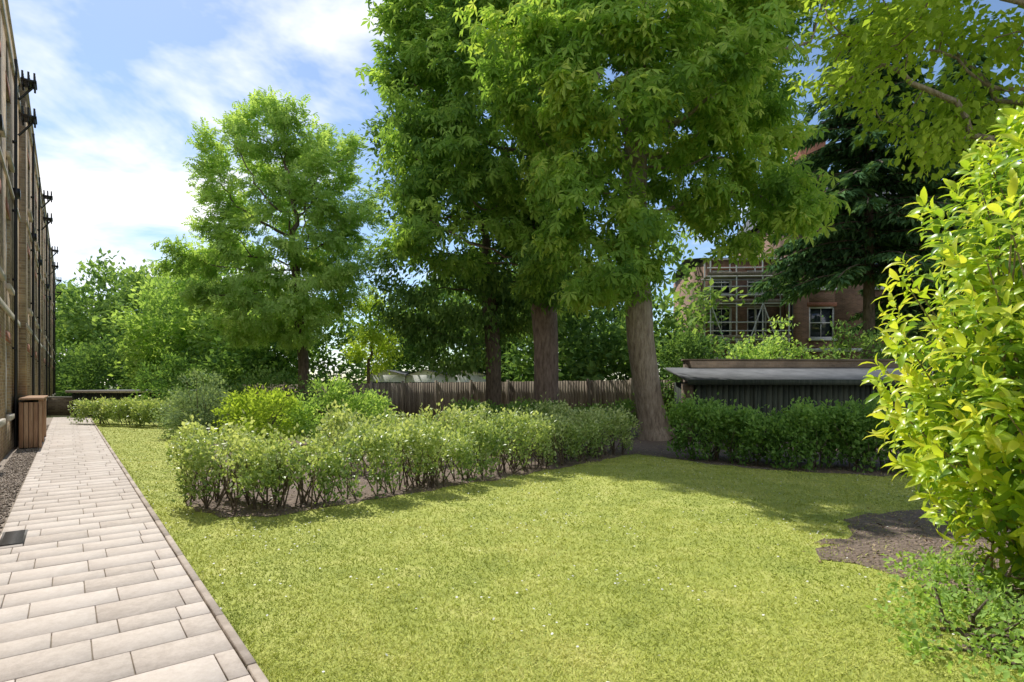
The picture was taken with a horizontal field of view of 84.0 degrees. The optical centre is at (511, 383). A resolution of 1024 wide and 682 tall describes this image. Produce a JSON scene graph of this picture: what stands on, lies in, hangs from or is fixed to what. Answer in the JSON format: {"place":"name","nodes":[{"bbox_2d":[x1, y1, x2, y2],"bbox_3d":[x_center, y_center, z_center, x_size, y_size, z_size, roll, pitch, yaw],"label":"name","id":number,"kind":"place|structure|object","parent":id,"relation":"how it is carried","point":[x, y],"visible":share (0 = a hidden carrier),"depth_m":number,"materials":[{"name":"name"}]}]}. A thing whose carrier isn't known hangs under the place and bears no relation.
{"place":"outdoors","nodes":[
{"label":"outdoors","id":0,"kind":"place"},
{"bbox_2d":[46,385,118,417],"bbox_3d":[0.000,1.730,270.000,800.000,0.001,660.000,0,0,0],"label":"ground","id":1,"kind":"structure","parent":0,"point":[69,416],"depth_m":30.01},
{"bbox_2d":[0,418,51,532],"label":"gravel border","id":2,"kind":"object","parent":1,"relation":"on","point":[15,463],"visible":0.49,"depth_m":10.54,"materials":[{"name":"grey gravel"}]},
{"bbox_2d":[0,0,52,461],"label":"walls","id":3,"kind":"structure","parent":1,"relation":"on","point":[24,178],"depth_m":16.88,"materials":[{"name":"brick"}]},
{"bbox_2d":[0,42,48,366],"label":"brick lintels","id":4,"kind":"object","parent":3,"relation":"attached to","point":[8,337],"visible":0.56,"depth_m":14.28,"materials":[{"name":"brown brick"}]},
{"bbox_2d":[0,0,54,426],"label":"sills and bands","id":5,"kind":"structure","parent":3,"relation":"attached to","point":[11,315],"depth_m":14.66,"materials":[{"name":"stone"}]},
{"bbox_2d":[0,59,61,446],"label":"downpipes and hoppers","id":6,"kind":"object","parent":3,"relation":"attached to","point":[30,85],"visible":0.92,"depth_m":19.30,"materials":[{"name":"black metal"}]},
{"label":"window panes","id":7,"kind":"object","parent":3,"relation":"attached to","visible":0},
{"bbox_2d":[6,101,6,413],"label":"sash frames","id":8,"kind":"structure","parent":7,"relation":"attached to","point":[6,265],"depth_m":14.20,"materials":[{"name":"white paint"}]},
{"bbox_2d":[48,398,71,415],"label":"wall","id":9,"kind":"structure","parent":1,"relation":"on","point":[58,407],"depth_m":30.00,"materials":[{"name":"brick"}]},
{"bbox_2d":[48,396,71,397],"bbox_3d":[-24.400,0.715,30.125,2.900,0.070,0.310,0,0,0],"label":"coping","id":10,"kind":"object","parent":9,"relation":"on","point":[59,396],"visible":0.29,"depth_m":30.10,"materials":[{"name":"stone"}]},
{"bbox_2d":[56,247,266,395],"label":"background trees","id":11,"kind":"object","parent":1,"relation":"on","point":[73,320],"visible":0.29,"depth_m":58.91,"materials":[{"name":"green plant"}]},
{"bbox_2d":[56,327,296,395],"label":"background trees","id":12,"kind":"object","parent":1,"relation":"on","point":[94,356],"visible":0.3,"depth_m":47.82,"materials":[{"name":"green plant"}]},
{"bbox_2d":[91,237,340,389],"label":"background trees","id":13,"kind":"object","parent":1,"relation":"on","point":[143,327],"visible":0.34,"depth_m":40.68,"materials":[{"name":"green plant"}]},
{"bbox_2d":[370,369,485,382],"bbox_3d":[-5.201,0.400,38.323,7.800,2.600,5.150,0,0,6],"label":"row of white garages","id":14,"kind":"object","parent":1,"relation":"on","point":[395,376],"visible":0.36,"depth_m":35.97,"materials":[{"name":"paint"}]},
{"bbox_2d":[373,382,434,382],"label":"doors","id":15,"kind":"structure","parent":14,"relation":"in","point":[373,382],"depth_m":36.07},
{"bbox_2d":[237,258,695,384],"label":"background trees","id":16,"kind":"object","parent":1,"relation":"on","point":[582,351],"visible":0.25,"depth_m":31.74,"materials":[{"name":"green plant"}]},
{"bbox_2d":[397,213,746,381],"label":"background trees","id":17,"kind":"object","parent":1,"relation":"on","point":[688,313],"visible":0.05,"depth_m":33.11,"materials":[{"name":"green plant"}]},
{"bbox_2d":[673,230,783,356],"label":"block","id":18,"kind":"structure","parent":1,"relation":"on","point":[699,270],"depth_m":37.09,"materials":[{"name":"brick"}]},
{"bbox_2d":[671,183,896,281],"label":"roof","id":19,"kind":"structure","parent":18,"relation":"on","point":[695,261],"depth_m":39.73,"materials":[{"name":"stone"}]},
{"bbox_2d":[789,137,827,192],"bbox_3d":[18.546,-13.300,35.803,2.260,5.600,1.260,0,0,3],"label":"chimney stack","id":20,"kind":"object","parent":19,"relation":"on","point":[812,149],"visible":0.05,"depth_m":35.35,"materials":[{"name":"red brick"}]},
{"bbox_2d":[701,256,790,358],"bbox_3d":[13.888,-2.900,33.871,4.800,9.200,1.323,0,0,3],"label":"scaffolding","id":21,"kind":"object","parent":1,"relation":"on","point":[730,276],"visible":0.41,"depth_m":33.32,"materials":[{"name":"metal"}]},
{"bbox_2d":[703,212,954,387],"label":"walls","id":22,"kind":"structure","parent":1,"relation":"on","point":[850,301],"depth_m":34.01,"materials":[{"name":"brick"}]},
{"bbox_2d":[791,253,792,356],"bbox_3d":[16.696,-4.300,33.947,0.129,12.000,0.129,0,0,25],"label":"downpipe","id":23,"kind":"object","parent":22,"relation":"attached to","point":[792,324],"visible":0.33,"depth_m":33.90,"materials":[{"name":"black metal"}]},
{"bbox_2d":[711,265,934,306],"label":"brick lintels","id":24,"kind":"object","parent":22,"relation":"attached to","point":[821,304],"visible":0.2,"depth_m":33.98,"materials":[{"name":"brown brick"}]},
{"bbox_2d":[712,270,942,385],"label":"sash frames","id":25,"kind":"structure","parent":22,"relation":"attached to","point":[765,317],"depth_m":34.99,"materials":[{"name":"white paint"}]},
{"bbox_2d":[713,262,946,386],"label":"window panes","id":26,"kind":"object","parent":22,"relation":"attached to","point":[815,327],"visible":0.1,"depth_m":35.09,"materials":[{"name":"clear glass"}]},
{"bbox_2d":[722,207,944,351],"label":"sills and bands","id":27,"kind":"structure","parent":22,"relation":"attached to","point":[825,339],"depth_m":33.84,"materials":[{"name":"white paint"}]},
{"bbox_2d":[847,45,1023,407],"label":"conifer tree","id":28,"kind":"object","parent":1,"relation":"on","point":[904,310],"visible":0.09,"depth_m":25.13,"materials":[{"name":"green plant"}]},
{"bbox_2d":[0,416,268,681],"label":"paved path","id":29,"kind":"structure","parent":0,"point":[100,581],"depth_m":4.61,"materials":[{"name":"beige stone"}]},
{"bbox_2d":[0,529,27,546],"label":"drain grate","id":30,"kind":"object","parent":29,"relation":"on","point":[13,537],"visible":1,"depth_m":6.11,"materials":[{"name":"metal"}]},
{"bbox_2d":[19,395,47,448],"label":"wooden bin store","id":31,"kind":"structure","parent":29,"relation":"on","point":[32,421],"depth_m":14.69,"materials":[{"name":"brown wood"}]},
{"bbox_2d":[8,0,1023,384],"label":"sky","id":32,"kind":"structure","parent":0,"point":[122,85],"materials":[{"name":"blue"}]},
{"bbox_2d":[91,415,1023,681],"bbox_3d":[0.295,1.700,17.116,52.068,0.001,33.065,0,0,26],"label":"lawn","id":33,"kind":"structure","parent":0,"point":[529,570],"depth_m":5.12,"materials":[{"name":"green plant"}]},
{"bbox_2d":[67,393,184,426],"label":"clipped hedge","id":34,"kind":"object","parent":33,"relation":"on","point":[136,410],"visible":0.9,"depth_m":22.86,"materials":[{"name":"green plant"}]},
{"bbox_2d":[65,390,226,416],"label":"flat roofed garden store","id":35,"kind":"structure","parent":33,"relation":"on","point":[119,395],"depth_m":28.65,"materials":[{"name":"wood"}]},
{"bbox_2d":[144,85,391,400],"bbox_3d":[-12.254,-6.935,30.002,12.110,17.270,7.887,0,0,0],"label":"ash tree","id":36,"kind":"object","parent":33,"relation":"on","point":[293,185],"visible":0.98,"depth_m":28.67,"materials":[{"name":"green plant"}]},
{"bbox_2d":[186,416,920,517],"bbox_3d":[-0.066,1.695,17.989,29.983,0.001,22.775,0,0,19],"label":"planting bed","id":37,"kind":"object","parent":33,"relation":"on","point":[246,510],"visible":0.2,"depth_m":10.86,"materials":[{"name":"soil"}]},
{"bbox_2d":[149,368,244,438],"bbox_3d":[-9.784,0.631,17.843,2.952,2.312,2.809,0,0,0],"label":"conical shrub","id":38,"kind":"object","parent":37,"relation":"on","point":[184,398],"visible":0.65,"depth_m":17.38,"materials":[{"name":"plant"}]},
{"bbox_2d":[153,364,310,424],"bbox_3d":[-11.809,0.493,24.316,6.243,2.693,3.092,0,0,-11],"label":"leafy shrub","id":39,"kind":"object","parent":37,"relation":"on","point":[239,388],"visible":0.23,"depth_m":24.20,"materials":[{"name":"green plant"}]},
{"bbox_2d":[116,349,364,423],"bbox_3d":[-12.166,0.093,25.707,12.717,3.527,3.611,0,0,18],"label":"leafy shrub","id":40,"kind":"object","parent":37,"relation":"on","point":[181,365],"visible":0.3,"depth_m":26.54,"materials":[{"name":"green plant"}]},
{"bbox_2d":[197,383,309,446],"bbox_3d":[-6.851,0.869,15.291,3.101,1.819,2.113,0,0,33],"label":"golden shrub","id":41,"kind":"object","parent":37,"relation":"on","point":[260,418],"visible":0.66,"depth_m":15.01,"materials":[{"name":"green plant"}]},
{"bbox_2d":[277,373,402,443],"bbox_3d":[-4.690,0.750,15.835,3.476,2.105,2.199,0,0,-12],"label":"leafy shrub","id":42,"kind":"object","parent":37,"relation":"on","point":[376,407],"visible":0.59,"depth_m":15.47,"materials":[{"name":"green plant"}]},
{"bbox_2d":[341,292,402,383],"bbox_3d":[-7.823,-1.889,32.281,3.908,7.178,3.968,0,0,0],"label":"young yellow tree","id":43,"kind":"object","parent":37,"relation":"on","point":[381,347],"visible":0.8,"depth_m":32.17,"materials":[{"name":"green plant"}]},
{"bbox_2d":[156,392,642,512],"bbox_3d":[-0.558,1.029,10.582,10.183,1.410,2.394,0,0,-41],"label":"shrub hedge","id":44,"kind":"object","parent":37,"relation":"on","point":[252,462],"visible":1,"depth_m":8.48,"materials":[{"name":"green plant"}]},
{"bbox_2d":[241,378,682,423],"bbox_3d":[-0.800,0.690,25.800,30.715,2.020,0.130,0,0,22],"label":"wooden fence","id":45,"kind":"object","parent":37,"relation":"on","point":[406,398],"visible":0.27,"depth_m":26.20,"materials":[{"name":"wood"}]},
{"bbox_2d":[342,93,594,407],"bbox_3d":[-1.366,-5.677,24.087,10.850,14.753,7.366,0,0,0],"label":"lime tree","id":46,"kind":"object","parent":37,"relation":"on","point":[495,321],"visible":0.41,"depth_m":23.49,"materials":[{"name":"green plant"}]},
{"bbox_2d":[355,0,610,404],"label":"horse chestnut tree","id":47,"kind":"object","parent":37,"relation":"on","point":[430,61],"visible":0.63,"depth_m":18.90,"materials":[{"name":"green plant"}]},
{"bbox_2d":[446,395,636,435],"bbox_3d":[0.946,1.009,19.186,6.797,1.399,1.960,0,0,12],"label":"shrub hedge","id":48,"kind":"object","parent":37,"relation":"on","point":[626,406],"visible":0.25,"depth_m":19.11,"materials":[{"name":"green plant"}]},
{"bbox_2d":[188,448,1016,601],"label":"soil clods","id":49,"kind":"object","parent":37,"relation":"on","point":[853,562],"visible":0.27,"depth_m":6.51,"materials":[{"name":"brown soil"}]},
{"bbox_2d":[452,0,864,440],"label":"horse chestnut tree","id":50,"kind":"object","parent":37,"relation":"on","point":[716,75],"visible":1,"depth_m":14.41,"materials":[{"name":"green plant"}]},
{"bbox_2d":[632,321,745,425],"bbox_3d":[7.231,-0.305,22.560,3.988,4.359,3.590,0,0,-39],"label":"leafy shrub","id":51,"kind":"object","parent":37,"relation":"on","point":[687,349],"visible":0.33,"depth_m":22.16,"materials":[{"name":"green plant"}]},
{"bbox_2d":[714,311,821,358],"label":"leafy shrub","id":52,"kind":"object","parent":37,"relation":"on","point":[767,352],"visible":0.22,"depth_m":23.03,"materials":[{"name":"green plant"}]},
{"bbox_2d":[666,359,945,441],"bbox_3d":[8.990,0.445,17.630,7.920,2.510,2.740,0,0,0],"label":"timber lean to shed","id":53,"kind":"object","parent":37,"relation":"on","point":[772,383],"visible":0.34,"depth_m":16.60,"materials":[{"name":"wood"}]},
{"bbox_2d":[660,389,1023,473],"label":"dark green hedge","id":54,"kind":"object","parent":37,"relation":"on","point":[847,428],"visible":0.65,"depth_m":11.49,"materials":[{"name":"green plant"}]},
{"bbox_2d":[798,308,982,407],"bbox_3d":[15.039,-0.588,22.247,8.561,4.907,4.021,0,0,7],"label":"leafy shrub","id":55,"kind":"object","parent":37,"relation":"on","point":[865,339],"visible":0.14,"depth_m":22.48,"materials":[{"name":"green plant"}]},
{"bbox_2d":[145,457,969,681],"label":"daisies","id":56,"kind":"object","parent":33,"relation":"on","point":[525,549],"visible":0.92,"depth_m":5.30,"materials":[{"name":"white plant"}]},
{"bbox_2d":[174,448,1023,595],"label":"leaf litter","id":57,"kind":"object","parent":33,"relation":"on","point":[734,464],"visible":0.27,"depth_m":6.79,"materials":[{"name":"brown plant"}]},
{"bbox_2d":[748,0,995,358],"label":"conifer tree","id":58,"kind":"object","parent":33,"relation":"on","point":[849,252],"visible":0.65,"depth_m":24.93,"materials":[{"name":"green plant"}]},
{"bbox_2d":[786,0,1023,209],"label":"sycamore tree","id":59,"kind":"object","parent":33,"relation":"on","point":[909,25],"visible":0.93,"depth_m":9.18,"materials":[{"name":"green plant"}]},
{"bbox_2d":[815,504,1023,613],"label":"bare soil patch","id":60,"kind":"object","parent":33,"relation":"on","point":[873,536],"visible":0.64,"depth_m":6.03,"materials":[{"name":"brown soil"}]},
{"bbox_2d":[858,106,1023,592],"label":"laurel bush","id":61,"kind":"object","parent":60,"relation":"on","point":[982,435],"visible":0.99,"depth_m":4.38,"materials":[{"name":"green plant"}]},
{"bbox_2d":[864,541,1023,681],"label":"weeds","id":62,"kind":"object","parent":33,"relation":"on","point":[1004,651],"visible":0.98,"depth_m":3.85,"materials":[{"name":"green plant"}]}
]}

